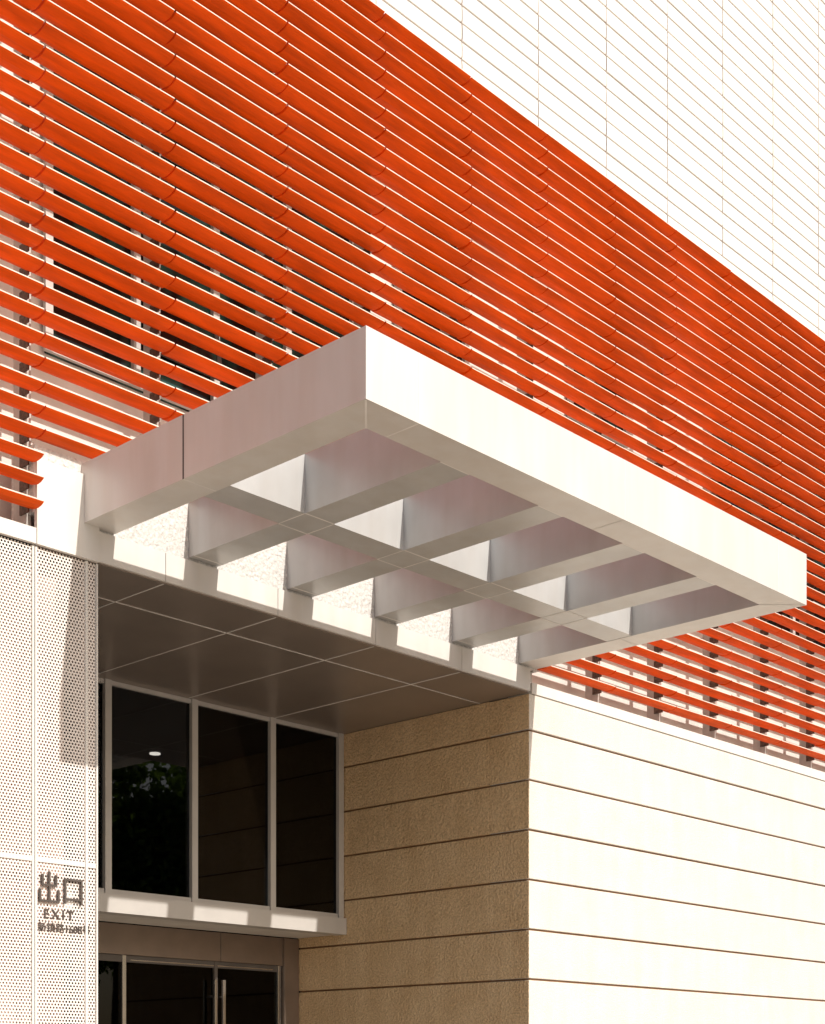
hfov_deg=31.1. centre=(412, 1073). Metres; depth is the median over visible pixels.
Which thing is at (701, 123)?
white siding
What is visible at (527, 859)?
stucco wall
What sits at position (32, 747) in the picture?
perforated screen
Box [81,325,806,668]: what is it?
entrance canopy
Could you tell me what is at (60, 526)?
screen coping
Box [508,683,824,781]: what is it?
wall coping
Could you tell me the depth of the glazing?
20.61 m
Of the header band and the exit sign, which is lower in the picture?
the exit sign
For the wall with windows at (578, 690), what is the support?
on the stucco wall at (527, 859)
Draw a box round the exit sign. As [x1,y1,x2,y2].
[38,871,90,934]
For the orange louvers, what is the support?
attached to the louver posts
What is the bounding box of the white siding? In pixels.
[371,0,824,339]
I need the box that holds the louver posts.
[13,1,824,767]
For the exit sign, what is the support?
attached to the perforated screen
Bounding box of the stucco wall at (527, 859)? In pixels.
[298,694,824,1023]
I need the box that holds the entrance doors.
[64,919,298,1023]
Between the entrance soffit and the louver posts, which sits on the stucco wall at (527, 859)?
the entrance soffit
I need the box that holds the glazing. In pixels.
[64,670,346,937]
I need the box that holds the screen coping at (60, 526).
[0,459,98,562]
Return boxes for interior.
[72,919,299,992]
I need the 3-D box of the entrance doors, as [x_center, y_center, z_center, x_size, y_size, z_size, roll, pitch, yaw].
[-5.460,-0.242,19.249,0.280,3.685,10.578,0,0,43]
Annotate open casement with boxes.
[160,310,222,381]
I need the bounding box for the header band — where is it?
[12,444,538,690]
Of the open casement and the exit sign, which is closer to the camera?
the exit sign
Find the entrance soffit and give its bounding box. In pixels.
[0,535,528,733]
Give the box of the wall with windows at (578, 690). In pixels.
[0,0,824,771]
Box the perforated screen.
[0,536,97,1023]
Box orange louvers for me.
[0,0,824,760]

